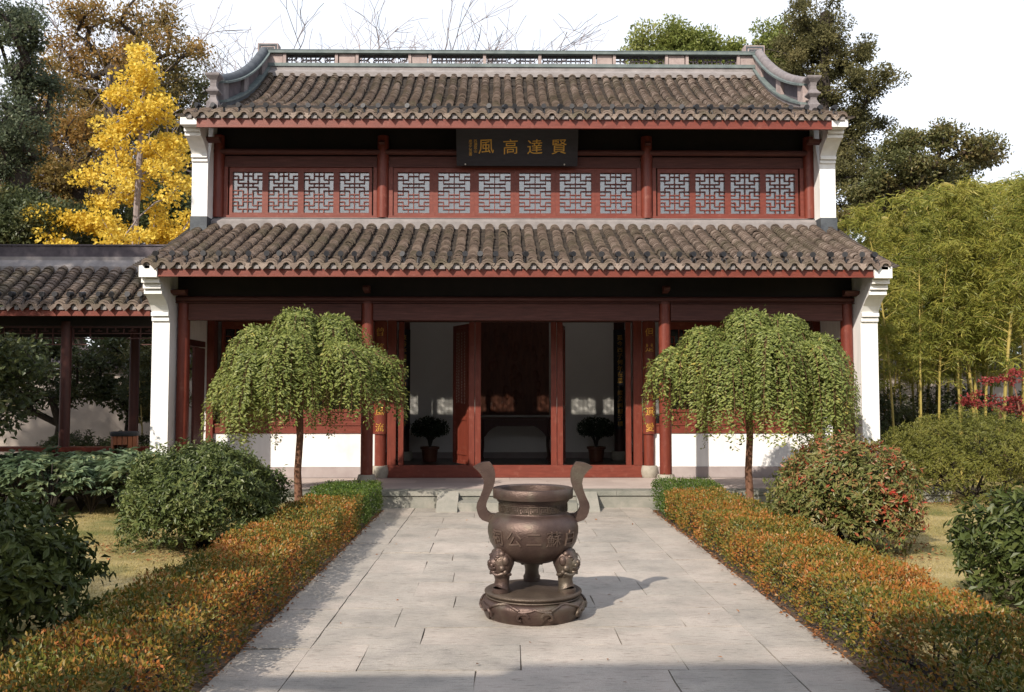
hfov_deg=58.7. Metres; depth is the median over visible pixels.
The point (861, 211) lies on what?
bamboo
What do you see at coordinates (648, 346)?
couplet board
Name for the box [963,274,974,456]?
bamboo
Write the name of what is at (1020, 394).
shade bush
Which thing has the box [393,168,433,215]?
window
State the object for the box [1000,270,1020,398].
bamboo
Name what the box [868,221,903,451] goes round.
bamboo
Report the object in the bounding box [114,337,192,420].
tree
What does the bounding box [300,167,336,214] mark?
window
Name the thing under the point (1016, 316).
bamboo
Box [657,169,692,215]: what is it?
window
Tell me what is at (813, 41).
tree
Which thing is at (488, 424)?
altar table
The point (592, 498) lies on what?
step ramp
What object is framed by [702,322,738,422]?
window
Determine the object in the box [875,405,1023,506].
round shrub
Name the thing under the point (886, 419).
shade bush
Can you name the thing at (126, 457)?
leafy plant
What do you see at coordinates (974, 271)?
bamboo
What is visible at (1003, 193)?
bamboo
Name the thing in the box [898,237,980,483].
bamboo
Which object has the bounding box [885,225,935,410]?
bamboo
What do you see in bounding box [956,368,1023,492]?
red maple
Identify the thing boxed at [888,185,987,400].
bamboo
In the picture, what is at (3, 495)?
leafy plant
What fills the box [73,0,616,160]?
bare tree
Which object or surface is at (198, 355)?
plank door
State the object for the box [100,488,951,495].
terrace edge
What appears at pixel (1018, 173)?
bamboo
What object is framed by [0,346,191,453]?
garden wall
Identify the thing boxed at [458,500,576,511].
step
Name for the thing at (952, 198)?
bamboo
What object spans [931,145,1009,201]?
broadleaf tree
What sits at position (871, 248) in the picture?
bamboo
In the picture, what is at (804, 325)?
window
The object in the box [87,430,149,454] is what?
bush
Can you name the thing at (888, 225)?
bamboo
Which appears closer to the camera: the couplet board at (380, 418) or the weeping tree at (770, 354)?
the weeping tree at (770, 354)
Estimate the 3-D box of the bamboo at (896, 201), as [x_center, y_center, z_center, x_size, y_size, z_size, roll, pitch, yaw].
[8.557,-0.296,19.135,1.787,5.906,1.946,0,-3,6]
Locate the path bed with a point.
(493, 621)
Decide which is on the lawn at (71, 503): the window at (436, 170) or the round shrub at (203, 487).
the round shrub at (203, 487)
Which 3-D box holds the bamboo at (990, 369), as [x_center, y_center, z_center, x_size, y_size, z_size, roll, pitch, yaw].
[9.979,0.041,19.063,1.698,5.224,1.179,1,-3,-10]
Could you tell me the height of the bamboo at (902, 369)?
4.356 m
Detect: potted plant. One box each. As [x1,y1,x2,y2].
[411,415,449,461]
[576,416,615,461]
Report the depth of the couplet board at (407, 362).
20.21 m
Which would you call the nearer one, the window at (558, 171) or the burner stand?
the burner stand
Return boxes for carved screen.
[481,323,548,414]
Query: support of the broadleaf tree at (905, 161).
on the ground at (836, 643)
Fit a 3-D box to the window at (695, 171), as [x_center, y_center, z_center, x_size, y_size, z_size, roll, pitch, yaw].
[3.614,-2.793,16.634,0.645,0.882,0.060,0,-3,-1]
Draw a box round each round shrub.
[0,487,116,654]
[111,434,296,553]
[762,429,932,559]
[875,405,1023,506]
[943,481,1023,614]
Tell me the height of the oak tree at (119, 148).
14.226 m
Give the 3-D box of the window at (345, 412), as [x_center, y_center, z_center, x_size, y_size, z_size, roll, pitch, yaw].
[-2.963,0.470,16.162,0.640,1.800,0.060,0,-3,-1]
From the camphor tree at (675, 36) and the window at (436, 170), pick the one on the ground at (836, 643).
the camphor tree at (675, 36)
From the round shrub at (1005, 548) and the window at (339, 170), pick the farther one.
the window at (339, 170)
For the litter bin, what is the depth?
14.27 m
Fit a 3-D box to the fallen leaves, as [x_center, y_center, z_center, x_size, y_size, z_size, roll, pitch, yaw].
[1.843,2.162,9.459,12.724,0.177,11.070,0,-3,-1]
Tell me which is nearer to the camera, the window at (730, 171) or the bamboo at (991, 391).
the window at (730, 171)
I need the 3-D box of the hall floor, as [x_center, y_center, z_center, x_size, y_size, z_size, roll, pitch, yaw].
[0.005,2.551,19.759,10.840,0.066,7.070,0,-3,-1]
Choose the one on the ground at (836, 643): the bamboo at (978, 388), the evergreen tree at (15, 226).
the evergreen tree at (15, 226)
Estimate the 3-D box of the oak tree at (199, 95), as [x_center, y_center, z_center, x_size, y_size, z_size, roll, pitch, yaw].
[-12.399,-3.847,34.301,3.787,14.775,3.681,0,-3,-1]
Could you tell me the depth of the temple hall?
16.14 m
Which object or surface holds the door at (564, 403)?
in the temple hall
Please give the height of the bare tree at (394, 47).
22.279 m
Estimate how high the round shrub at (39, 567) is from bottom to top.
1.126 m
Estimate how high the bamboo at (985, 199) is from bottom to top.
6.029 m
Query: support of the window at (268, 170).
in the temple hall
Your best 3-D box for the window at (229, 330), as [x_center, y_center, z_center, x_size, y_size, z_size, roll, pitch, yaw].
[-4.824,0.468,16.139,0.640,1.800,0.060,0,-3,-1]
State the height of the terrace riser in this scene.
0.277 m
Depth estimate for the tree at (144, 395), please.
17.32 m
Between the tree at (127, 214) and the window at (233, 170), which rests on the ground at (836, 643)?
the tree at (127, 214)
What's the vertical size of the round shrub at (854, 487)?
1.319 m
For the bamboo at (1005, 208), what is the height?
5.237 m
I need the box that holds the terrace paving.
[276,478,934,488]
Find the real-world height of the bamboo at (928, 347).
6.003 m
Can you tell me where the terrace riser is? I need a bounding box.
[96,495,949,509]
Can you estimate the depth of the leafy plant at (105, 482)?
12.72 m
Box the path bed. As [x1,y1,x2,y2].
[288,509,680,691]
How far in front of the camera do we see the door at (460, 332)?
16.48 m
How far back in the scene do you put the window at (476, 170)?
16.57 m
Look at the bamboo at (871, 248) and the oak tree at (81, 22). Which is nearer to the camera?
the bamboo at (871, 248)
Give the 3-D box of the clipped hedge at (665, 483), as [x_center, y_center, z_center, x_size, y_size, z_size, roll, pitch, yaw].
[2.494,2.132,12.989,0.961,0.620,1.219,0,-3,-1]
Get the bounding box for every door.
[191,347,204,445]
[453,324,468,464]
[563,326,565,462]
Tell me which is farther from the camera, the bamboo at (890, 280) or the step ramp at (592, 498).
the bamboo at (890, 280)
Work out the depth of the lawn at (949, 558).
9.06 m
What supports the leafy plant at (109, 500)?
on the lawn at (71, 503)
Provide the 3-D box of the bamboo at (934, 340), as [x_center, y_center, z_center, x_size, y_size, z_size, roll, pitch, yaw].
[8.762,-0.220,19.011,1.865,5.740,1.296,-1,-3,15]
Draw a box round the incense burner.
[473,461,592,593]
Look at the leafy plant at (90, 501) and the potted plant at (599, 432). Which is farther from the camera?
the potted plant at (599, 432)
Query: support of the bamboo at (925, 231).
on the lawn at (949, 558)
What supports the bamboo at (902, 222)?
on the lawn at (949, 558)
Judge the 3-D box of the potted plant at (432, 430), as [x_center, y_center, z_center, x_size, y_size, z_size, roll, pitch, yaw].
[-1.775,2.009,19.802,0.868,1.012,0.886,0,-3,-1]
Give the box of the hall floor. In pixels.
[386,458,775,477]
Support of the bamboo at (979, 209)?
on the lawn at (949, 558)
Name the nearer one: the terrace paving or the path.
the path
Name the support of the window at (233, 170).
in the temple hall
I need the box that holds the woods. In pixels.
[24,230,1021,354]
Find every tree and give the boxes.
[0,0,79,339]
[0,0,337,164]
[0,49,121,345]
[0,176,94,243]
[0,303,59,443]
[0,337,127,434]
[1,20,220,243]
[38,0,221,345]
[49,83,183,342]
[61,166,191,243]
[71,337,189,430]
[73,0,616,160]
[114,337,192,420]
[129,58,212,203]
[191,0,539,79]
[198,304,409,500]
[617,13,794,66]
[641,304,862,505]
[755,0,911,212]
[835,117,1014,271]
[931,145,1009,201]
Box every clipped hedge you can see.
[0,490,364,691]
[304,478,385,529]
[651,473,723,519]
[663,485,1023,691]
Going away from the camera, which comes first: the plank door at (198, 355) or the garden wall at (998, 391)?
the plank door at (198, 355)
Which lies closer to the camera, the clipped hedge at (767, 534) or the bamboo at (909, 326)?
the clipped hedge at (767, 534)
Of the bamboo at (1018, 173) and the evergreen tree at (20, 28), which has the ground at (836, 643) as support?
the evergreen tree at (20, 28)
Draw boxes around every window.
[220,322,257,422]
[229,167,265,214]
[253,322,289,422]
[265,167,300,214]
[289,383,325,422]
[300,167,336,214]
[326,322,361,422]
[336,168,372,214]
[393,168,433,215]
[434,168,473,215]
[474,168,514,215]
[515,168,554,215]
[555,168,595,215]
[596,168,635,215]
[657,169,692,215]
[670,322,702,422]
[692,169,727,215]
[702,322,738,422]
[728,169,762,215]
[739,328,774,422]
[763,169,798,215]
[771,325,804,422]
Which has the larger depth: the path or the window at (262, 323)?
the window at (262, 323)
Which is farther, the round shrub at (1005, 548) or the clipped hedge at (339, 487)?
the clipped hedge at (339, 487)
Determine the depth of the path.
6.66 m
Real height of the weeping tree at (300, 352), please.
3.047 m
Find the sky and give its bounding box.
[0,0,1023,352]
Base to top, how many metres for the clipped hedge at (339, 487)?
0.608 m
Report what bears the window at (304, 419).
in the temple hall
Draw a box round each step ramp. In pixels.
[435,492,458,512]
[576,492,599,511]
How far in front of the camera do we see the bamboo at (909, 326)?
17.74 m
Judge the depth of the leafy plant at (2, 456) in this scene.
13.86 m
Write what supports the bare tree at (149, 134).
on the ground at (836, 643)
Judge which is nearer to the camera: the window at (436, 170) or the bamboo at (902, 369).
the window at (436, 170)
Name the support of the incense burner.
on the burner stand
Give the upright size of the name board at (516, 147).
0.751 m
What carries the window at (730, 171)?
in the temple hall
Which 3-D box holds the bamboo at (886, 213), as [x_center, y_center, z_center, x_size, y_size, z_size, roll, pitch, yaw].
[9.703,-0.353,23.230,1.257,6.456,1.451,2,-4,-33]
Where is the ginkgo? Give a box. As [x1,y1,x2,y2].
[20,41,191,243]
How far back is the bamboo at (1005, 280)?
16.13 m
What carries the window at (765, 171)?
in the temple hall
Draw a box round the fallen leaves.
[2,492,1022,691]
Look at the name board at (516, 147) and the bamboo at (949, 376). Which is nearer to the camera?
the name board at (516, 147)
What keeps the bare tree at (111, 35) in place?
on the ground at (836, 643)
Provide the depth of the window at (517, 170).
16.58 m
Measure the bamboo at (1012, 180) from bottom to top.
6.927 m
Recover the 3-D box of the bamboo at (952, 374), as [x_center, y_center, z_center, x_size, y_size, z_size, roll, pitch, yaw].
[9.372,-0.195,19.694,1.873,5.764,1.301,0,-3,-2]
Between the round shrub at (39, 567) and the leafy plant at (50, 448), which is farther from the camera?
the leafy plant at (50, 448)
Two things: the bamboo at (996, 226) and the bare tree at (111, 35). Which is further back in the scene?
the bare tree at (111, 35)
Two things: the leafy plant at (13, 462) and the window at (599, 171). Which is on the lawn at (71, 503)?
the leafy plant at (13, 462)
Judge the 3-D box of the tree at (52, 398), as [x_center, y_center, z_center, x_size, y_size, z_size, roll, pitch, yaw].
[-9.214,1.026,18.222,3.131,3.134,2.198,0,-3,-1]
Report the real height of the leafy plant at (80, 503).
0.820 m
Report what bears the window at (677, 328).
in the temple hall
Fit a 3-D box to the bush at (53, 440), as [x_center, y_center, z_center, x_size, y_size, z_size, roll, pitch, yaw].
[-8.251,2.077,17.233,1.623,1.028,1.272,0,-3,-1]
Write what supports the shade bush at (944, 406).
on the lawn at (949, 558)
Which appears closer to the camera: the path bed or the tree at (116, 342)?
the path bed
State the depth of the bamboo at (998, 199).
20.72 m
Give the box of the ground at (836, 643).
[148,510,989,691]
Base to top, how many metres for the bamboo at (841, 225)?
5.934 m
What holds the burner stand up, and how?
on the path
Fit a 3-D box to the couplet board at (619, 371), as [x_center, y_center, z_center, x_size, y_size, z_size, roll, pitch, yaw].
[2.400,0.739,20.276,0.271,2.210,0.107,0,-3,-1]
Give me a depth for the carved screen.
20.92 m
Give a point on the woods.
(93, 343)
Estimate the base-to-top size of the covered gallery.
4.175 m
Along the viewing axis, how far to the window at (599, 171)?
16.60 m
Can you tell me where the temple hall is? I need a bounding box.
[133,43,898,485]
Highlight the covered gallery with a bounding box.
[0,244,165,458]
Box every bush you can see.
[34,429,106,454]
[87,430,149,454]
[833,383,918,451]
[896,382,1021,474]
[988,391,1021,462]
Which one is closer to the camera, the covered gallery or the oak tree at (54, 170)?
the covered gallery
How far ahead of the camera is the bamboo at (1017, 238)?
15.88 m
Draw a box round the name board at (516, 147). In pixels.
[456,129,577,165]
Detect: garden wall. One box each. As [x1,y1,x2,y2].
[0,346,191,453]
[880,356,1021,438]
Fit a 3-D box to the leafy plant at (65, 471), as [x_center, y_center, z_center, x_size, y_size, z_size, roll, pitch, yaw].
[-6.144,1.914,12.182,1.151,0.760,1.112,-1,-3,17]
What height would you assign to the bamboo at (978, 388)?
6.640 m
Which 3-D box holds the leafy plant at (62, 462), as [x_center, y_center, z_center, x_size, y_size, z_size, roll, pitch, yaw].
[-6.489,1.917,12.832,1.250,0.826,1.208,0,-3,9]
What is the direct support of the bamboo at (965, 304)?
on the lawn at (949, 558)
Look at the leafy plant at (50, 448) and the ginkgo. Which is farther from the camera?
the ginkgo
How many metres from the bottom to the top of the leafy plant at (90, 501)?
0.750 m
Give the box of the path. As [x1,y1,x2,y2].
[200,508,889,691]
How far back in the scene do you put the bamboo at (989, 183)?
22.61 m
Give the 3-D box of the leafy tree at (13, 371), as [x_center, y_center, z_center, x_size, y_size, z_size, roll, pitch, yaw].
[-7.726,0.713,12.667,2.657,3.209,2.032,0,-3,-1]
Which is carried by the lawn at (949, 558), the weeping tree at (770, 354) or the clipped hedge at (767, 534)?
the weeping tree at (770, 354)
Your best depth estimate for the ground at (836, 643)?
6.66 m
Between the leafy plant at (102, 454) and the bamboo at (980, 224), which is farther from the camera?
the bamboo at (980, 224)
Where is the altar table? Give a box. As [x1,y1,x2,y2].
[481,417,550,460]
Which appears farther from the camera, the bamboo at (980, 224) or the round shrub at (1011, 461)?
the bamboo at (980, 224)
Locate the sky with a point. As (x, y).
(964, 59)
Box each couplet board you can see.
[373,321,386,433]
[398,329,409,428]
[613,330,624,428]
[642,322,655,433]
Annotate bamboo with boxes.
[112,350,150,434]
[837,215,860,239]
[843,196,933,447]
[857,222,904,395]
[863,214,903,356]
[864,211,901,404]
[866,220,905,424]
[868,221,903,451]
[873,212,932,415]
[878,187,963,409]
[879,263,918,404]
[884,210,953,476]
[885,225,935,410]
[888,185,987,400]
[892,200,959,409]
[893,220,950,480]
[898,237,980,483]
[899,189,1005,481]
[904,201,987,473]
[905,201,982,389]
[918,182,993,481]
[929,176,1013,478]
[929,213,987,444]
[933,224,987,414]
[934,219,970,417]
[937,181,1011,454]
[945,184,1023,478]
[952,177,997,392]
[954,227,1015,454]
[958,193,1006,337]
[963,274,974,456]
[964,174,1023,458]
[970,188,1021,407]
[974,204,997,411]
[979,179,1010,395]
[983,199,1020,345]
[986,202,1023,404]
[987,197,1023,477]
[994,178,1023,338]
[998,174,1023,321]
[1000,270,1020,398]
[1009,170,1023,181]
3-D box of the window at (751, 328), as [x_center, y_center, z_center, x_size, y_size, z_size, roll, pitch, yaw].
[4.356,0.474,16.254,0.640,1.800,0.060,0,-3,-1]
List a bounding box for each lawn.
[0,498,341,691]
[692,455,1023,691]
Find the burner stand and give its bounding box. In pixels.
[479,579,586,625]
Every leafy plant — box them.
[0,449,28,494]
[0,451,60,505]
[0,460,95,511]
[0,475,27,506]
[2,452,93,501]
[16,453,74,504]
[26,444,100,501]
[44,454,121,510]
[49,451,100,503]
[49,460,129,512]
[82,446,154,487]
[82,460,130,506]
[89,461,128,486]
[98,450,177,487]
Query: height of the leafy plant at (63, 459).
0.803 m
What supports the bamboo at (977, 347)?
on the lawn at (949, 558)
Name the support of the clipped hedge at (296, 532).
on the ground at (836, 643)
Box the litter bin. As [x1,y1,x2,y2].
[110,431,139,455]
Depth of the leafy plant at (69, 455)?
13.39 m

